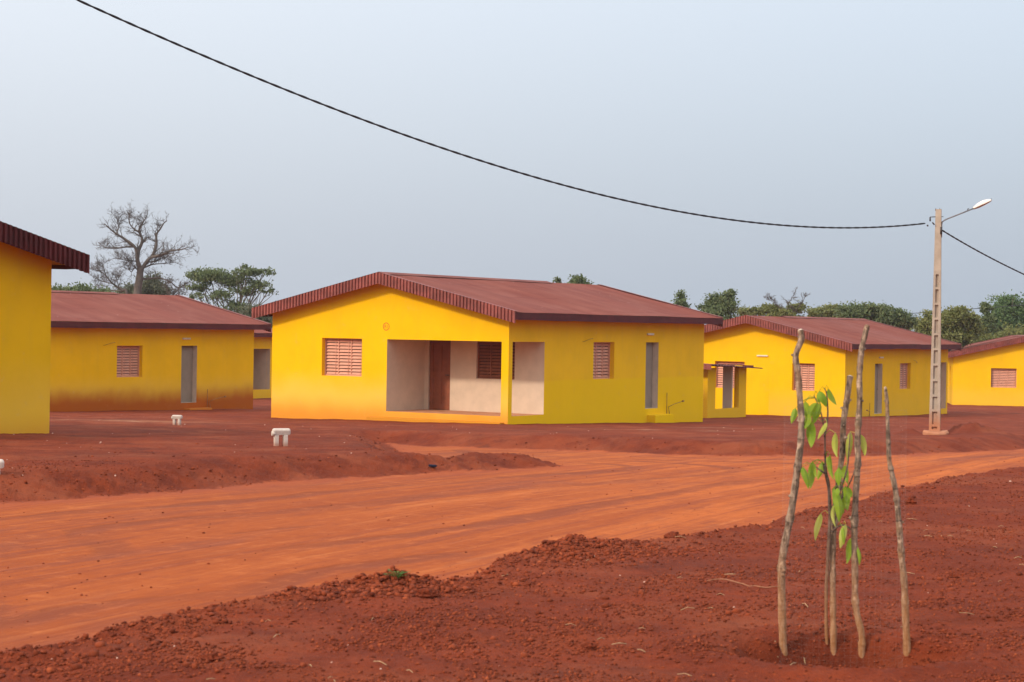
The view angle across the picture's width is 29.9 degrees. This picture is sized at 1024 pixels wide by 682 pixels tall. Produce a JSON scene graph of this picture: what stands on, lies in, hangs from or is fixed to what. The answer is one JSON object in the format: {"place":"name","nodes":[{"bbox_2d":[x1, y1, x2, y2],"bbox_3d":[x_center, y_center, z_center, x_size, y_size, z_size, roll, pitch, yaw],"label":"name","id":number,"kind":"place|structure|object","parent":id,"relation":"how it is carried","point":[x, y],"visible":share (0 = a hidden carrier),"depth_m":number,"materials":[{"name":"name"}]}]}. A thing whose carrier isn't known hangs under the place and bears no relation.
{"place":"outdoors","nodes":[
{"label":"outdoors","id":0,"kind":"place"},
{"bbox_2d":[0,398,1023,681],"bbox_3d":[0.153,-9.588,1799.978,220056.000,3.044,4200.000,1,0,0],"label":"ground","id":1,"kind":"structure","parent":0,"point":[356,504],"depth_m":16.88,"materials":[{"name":"brown soil"}]},
{"bbox_2d":[0,459,3,467],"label":"marker stool","id":2,"kind":"object","parent":1,"relation":"on","point":[1,463],"visible":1,"depth_m":21.13,"materials":[{"name":"white paint"}]},
{"bbox_2d":[0,221,89,433],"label":"yellow house","id":3,"kind":"structure","parent":1,"relation":"on","point":[29,261],"depth_m":33.46,"materials":[{"name":"paint"}]},
{"bbox_2d":[51,281,121,293],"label":"tree","id":4,"kind":"object","parent":1,"relation":"on","point":[77,287],"visible":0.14,"depth_m":117.44,"materials":[{"name":"green plant"}]},
{"bbox_2d":[90,252,127,293],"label":"bare tree","id":5,"kind":"object","parent":1,"relation":"on","point":[96,268],"visible":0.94,"depth_m":123.92,"materials":[{"name":"grey plant"}]},
{"bbox_2d":[111,266,175,294],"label":"tree","id":6,"kind":"object","parent":1,"relation":"on","point":[151,286],"visible":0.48,"depth_m":141.63,"materials":[{"name":"green plant"}]},
{"bbox_2d":[93,199,199,293],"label":"bare tree","id":7,"kind":"object","parent":1,"relation":"on","point":[162,255],"visible":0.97,"depth_m":127.88,"materials":[{"name":"grey plant"}]},
{"bbox_2d":[50,290,270,411],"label":"yellow house","id":8,"kind":"structure","parent":1,"relation":"on","point":[109,351],"depth_m":69.43,"materials":[{"name":"paint"}]},
{"bbox_2d":[117,346,138,376],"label":"window","id":9,"kind":"structure","parent":8,"relation":"in","point":[127,356],"depth_m":68.24,"materials":[{"name":"pink paint"}]},
{"bbox_2d":[181,346,192,402],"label":"door","id":10,"kind":"structure","parent":8,"relation":"in","point":[187,351],"depth_m":70.91,"materials":[{"name":"grey paint"}]},
{"bbox_2d":[160,277,190,295],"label":"bare tree","id":11,"kind":"object","parent":1,"relation":"on","point":[176,290],"visible":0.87,"depth_m":125.97,"materials":[{"name":"grey plant"}]},
{"bbox_2d":[171,415,182,424],"bbox_3d":[-7.474,1.813,42.824,0.246,0.327,0.096,1,0,17],"label":"marker stool","id":12,"kind":"object","parent":1,"relation":"on","point":[175,417],"visible":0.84,"depth_m":42.79,"materials":[{"name":"white paint"}]},
{"bbox_2d":[200,652,220,662],"bbox_3d":[-1.385,1.464,8.827,0.080,0.066,0.078,1,1,-40],"label":"clod","id":13,"kind":"object","parent":1,"relation":"on","point":[212,657],"visible":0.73,"depth_m":8.81,"materials":[{"name":"brown soil"}]},
{"bbox_2d":[183,263,278,312],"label":"tree","id":14,"kind":"object","parent":1,"relation":"on","point":[204,276],"visible":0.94,"depth_m":119.77,"materials":[{"name":"green plant"}]},
{"bbox_2d":[233,301,272,327],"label":"tree","id":15,"kind":"object","parent":1,"relation":"on","point":[247,312],"visible":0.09,"depth_m":115.77,"materials":[{"name":"green plant"}]},
{"bbox_2d":[253,328,271,397],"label":"yellow house","id":16,"kind":"structure","parent":1,"relation":"on","point":[262,377],"depth_m":99.81,"materials":[{"name":"paint"}]},
{"bbox_2d":[271,428,290,445],"bbox_3d":[-3.547,1.532,29.456,0.290,0.384,0.113,1,0,-20],"label":"marker stool","id":17,"kind":"object","parent":1,"relation":"on","point":[277,432],"visible":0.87,"depth_m":29.41,"materials":[{"name":"white paint"}]},
{"bbox_2d":[384,569,408,577],"bbox_3d":[-0.698,1.417,11.630,0.182,0.060,0.166,1,0,0],"label":"weed","id":18,"kind":"object","parent":1,"relation":"on","point":[399,573],"visible":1,"depth_m":11.63,"materials":[{"name":"green plant"}]},
{"bbox_2d":[415,588,437,598],"bbox_3d":[-0.502,1.493,11.263,0.135,0.092,0.112,1,0,0],"label":"clod","id":19,"kind":"object","parent":1,"relation":"on","point":[425,593],"visible":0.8,"depth_m":11.23,"materials":[{"name":"brown soil"}]},
{"bbox_2d":[251,272,722,423],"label":"yellow house","id":20,"kind":"structure","parent":1,"relation":"on","point":[393,346],"depth_m":57.11,"materials":[{"name":"paint"}]},
{"bbox_2d":[325,338,361,376],"bbox_3d":[-4.955,0.480,57.104,1.480,1.120,0.061,1,0,32],"label":"window","id":21,"kind":"structure","parent":20,"relation":"in","point":[343,356],"depth_m":57.15,"materials":[{"name":"pink paint"}]},
{"bbox_2d":[429,340,450,409],"bbox_3d":[-2.133,1.022,57.509,0.790,2.080,0.055,1,0,32],"label":"door","id":22,"kind":"structure","parent":20,"relation":"in","point":[440,350],"depth_m":57.50,"materials":[{"name":"brown paint"}]},
{"bbox_2d":[477,341,514,379],"bbox_3d":[-0.436,0.567,56.453,1.330,1.100,0.061,1,0,32],"label":"window","id":23,"kind":"structure","parent":20,"relation":"in","point":[489,352],"depth_m":56.56,"materials":[{"name":"brown paint"}]},
{"bbox_2d":[593,342,609,378],"bbox_3d":[2.647,0.592,58.551,0.062,1.120,1.290,1,0,32],"label":"window","id":24,"kind":"structure","parent":20,"relation":"in","point":[601,355],"depth_m":58.70,"materials":[{"name":"pink paint"}]},
{"bbox_2d":[645,342,652,407],"bbox_3d":[4.282,1.089,61.220,0.009,2.100,0.850,1,0,32],"label":"door","id":25,"kind":"structure","parent":20,"relation":"in","point":[649,345],"depth_m":61.37,"materials":[{"name":"grey paint"}]},
{"bbox_2d":[552,273,593,284],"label":"tree","id":26,"kind":"object","parent":1,"relation":"on","point":[577,279],"visible":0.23,"depth_m":123.87,"materials":[{"name":"green plant"}]},
{"bbox_2d":[580,642,596,650],"bbox_3d":[0.379,1.515,9.487,0.070,0.058,0.065,1,1,38],"label":"clod","id":27,"kind":"object","parent":1,"relation":"on","point":[588,646],"visible":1,"depth_m":9.47,"materials":[{"name":"brown soil"}]},
{"bbox_2d":[206,518,1023,681],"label":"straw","id":28,"kind":"object","parent":1,"relation":"on","point":[644,628],"visible":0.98,"depth_m":10.19,"materials":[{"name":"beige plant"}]},
{"bbox_2d":[663,531,680,537],"bbox_3d":[1.256,1.540,15.008,0.133,0.105,0.125,1,1,41],"label":"clod","id":29,"kind":"object","parent":1,"relation":"on","point":[672,534],"visible":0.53,"depth_m":14.98,"materials":[{"name":"brown soil"}]},
{"bbox_2d":[671,289,691,307],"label":"tree","id":30,"kind":"object","parent":1,"relation":"on","point":[681,300],"visible":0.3,"depth_m":121.78,"materials":[{"name":"green plant"}]},
{"bbox_2d":[694,288,741,319],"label":"tree","id":31,"kind":"object","parent":1,"relation":"on","point":[724,306],"visible":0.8,"depth_m":119.67,"materials":[{"name":"green plant"}]},
{"bbox_2d":[703,363,762,417],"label":"latrine","id":32,"kind":"structure","parent":1,"relation":"on","point":[726,410],"depth_m":73.23,"materials":[{"name":"paint"}]},
{"bbox_2d":[707,579,777,587],"bbox_3d":[1.454,1.522,12.033,0.496,0.035,0.062,1,0,35],"label":"twig","id":33,"kind":"object","parent":1,"relation":"on","point":[742,583],"visible":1,"depth_m":12.06,"materials":[{"name":"brown wood"}]},
{"bbox_2d":[737,300,808,316],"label":"tree","id":34,"kind":"object","parent":1,"relation":"on","point":[769,309],"visible":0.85,"depth_m":125.42,"materials":[{"name":"green plant"}]},
{"bbox_2d":[764,286,809,315],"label":"bare tree","id":35,"kind":"object","parent":1,"relation":"on","point":[775,302],"visible":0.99,"depth_m":124.97,"materials":[{"name":"grey plant"}]},
{"bbox_2d":[777,329,804,655],"bbox_3d":[1.430,0.894,9.861,0.129,1.917,0.072,1,0,31],"label":"stake","id":36,"kind":"object","parent":1,"relation":"on","point":[782,620],"visible":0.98,"depth_m":9.85,"materials":[{"name":"brown wood"}]},
{"bbox_2d":[805,301,840,317],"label":"tree","id":37,"kind":"object","parent":1,"relation":"on","point":[824,311],"visible":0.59,"depth_m":129.61,"materials":[{"name":"green plant"}]},
{"bbox_2d":[791,385,866,644],"bbox_3d":[1.634,1.026,9.946,0.407,1.595,0.237,1,0,0],"label":"sapling","id":38,"kind":"object","parent":1,"relation":"on","point":[813,410],"visible":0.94,"depth_m":9.95,"materials":[{"name":"green plant"}]},
{"bbox_2d":[704,315,961,416],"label":"yellow house","id":39,"kind":"structure","parent":1,"relation":"on","point":[897,362],"depth_m":79.98,"materials":[{"name":"paint"}]},
{"bbox_2d":[716,361,744,387],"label":"window","id":40,"kind":"structure","parent":39,"relation":"in","point":[719,370],"depth_m":80.87,"materials":[{"name":"pink paint"}]},
{"bbox_2d":[793,363,814,390],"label":"window","id":41,"kind":"structure","parent":39,"relation":"in","point":[807,369],"depth_m":78.66,"materials":[{"name":"pink paint"}]},
{"bbox_2d":[874,364,877,412],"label":"door","id":42,"kind":"structure","parent":39,"relation":"in","point":[876,365],"depth_m":81.04,"materials":[{"name":"grey paint"}]},
{"bbox_2d":[900,363,906,388],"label":"window","id":43,"kind":"structure","parent":39,"relation":"in","point":[903,366],"depth_m":83.62,"materials":[{"name":"pink paint"}]},
{"bbox_2d":[829,375,852,654],"bbox_3d":[1.702,1.028,10.014,0.067,1.700,0.182,1,0,33],"label":"stake","id":44,"kind":"object","parent":1,"relation":"on","point":[832,565],"visible":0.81,"depth_m":9.98,"materials":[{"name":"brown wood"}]},
{"bbox_2d":[849,324,869,657],"bbox_3d":[1.797,0.901,9.959,0.096,1.976,0.066,1,0,0],"label":"stake","id":45,"kind":"object","parent":1,"relation":"on","point":[853,518],"visible":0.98,"depth_m":9.95,"materials":[{"name":"brown wood"}]},
{"bbox_2d":[832,299,920,329],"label":"tree","id":46,"kind":"object","parent":1,"relation":"on","point":[884,313],"visible":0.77,"depth_m":121.30,"materials":[{"name":"green plant"}]},
{"bbox_2d":[884,386,910,656],"bbox_3d":[1.972,1.037,9.835,0.175,1.610,0.046,1,0,-11],"label":"stake","id":47,"kind":"object","parent":1,"relation":"on","point":[904,606],"visible":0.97,"depth_m":9.82,"materials":[{"name":"brown wood"}]},
{"bbox_2d":[904,497,916,504],"bbox_3d":[3.862,1.562,18.571,0.125,0.111,0.113,1,0,0],"label":"clod","id":48,"kind":"object","parent":1,"relation":"on","point":[911,500],"visible":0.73,"depth_m":18.54,"materials":[{"name":"brown soil"}]},
{"bbox_2d":[910,305,990,351],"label":"tree","id":49,"kind":"object","parent":1,"relation":"on","point":[962,325],"visible":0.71,"depth_m":113.43,"materials":[{"name":"green plant"}]},
{"bbox_2d":[948,573,957,577],"bbox_3d":[2.917,1.560,12.712,0.074,0.053,0.063,1,0,0],"label":"clod","id":50,"kind":"object","parent":1,"relation":"on","point":[952,575],"visible":0.81,"depth_m":12.69,"materials":[{"name":"brown soil"}]},
{"bbox_2d":[923,199,991,434],"bbox_3d":[10.675,-0.347,46.044,1.538,6.172,0.562,1,0,10],"label":"street lamp","id":51,"kind":"object","parent":1,"relation":"on","point":[935,407],"visible":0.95,"depth_m":46.07,"materials":[{"name":"concrete"}]},
{"bbox_2d":[77,0,924,228],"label":"overhead cable","id":52,"kind":"object","parent":51,"relation":"attached to","point":[260,79],"visible":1,"depth_m":36.48,"materials":[{"name":"black rubber"}]},
{"bbox_2d":[942,230,1023,274],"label":"overhead cable","id":53,"kind":"object","parent":51,"relation":"attached to","point":[982,253],"visible":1,"depth_m":48.68,"materials":[{"name":"black rubber"}]},
{"bbox_2d":[947,335,1023,405],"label":"yellow house","id":54,"kind":"structure","parent":1,"relation":"on","point":[989,372],"depth_m":111.67,"materials":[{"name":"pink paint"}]},
{"bbox_2d":[991,368,1016,387],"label":"window","id":55,"kind":"structure","parent":54,"relation":"in","point":[1000,377],"depth_m":111.67,"materials":[{"name":"pink paint"}]},
{"bbox_2d":[978,301,998,334],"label":"tree","id":56,"kind":"object","parent":1,"relation":"on","point":[988,320],"visible":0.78,"depth_m":115.87,"materials":[{"name":"green plant"}]},
{"bbox_2d":[969,320,1023,343],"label":"bush","id":57,"kind":"object","parent":1,"relation":"on","point":[1008,331],"visible":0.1,"depth_m":127.83,"materials":[{"name":"green plant"}]},
{"bbox_2d":[978,289,1023,335],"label":"tree","id":58,"kind":"object","parent":1,"relation":"on","point":[1010,314],"visible":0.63,"depth_m":149.45,"materials":[{"name":"green plant"}]},
{"bbox_2d":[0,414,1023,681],"bbox_3d":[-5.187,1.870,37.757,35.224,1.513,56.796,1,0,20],"label":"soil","id":59,"kind":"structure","parent":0,"point":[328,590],"depth_m":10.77,"materials":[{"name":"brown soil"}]},
{"bbox_2d":[0,0,1023,330],"label":"sky","id":60,"kind":"structure","parent":0,"point":[825,113],"materials":[{"name":"blue"}]}
]}

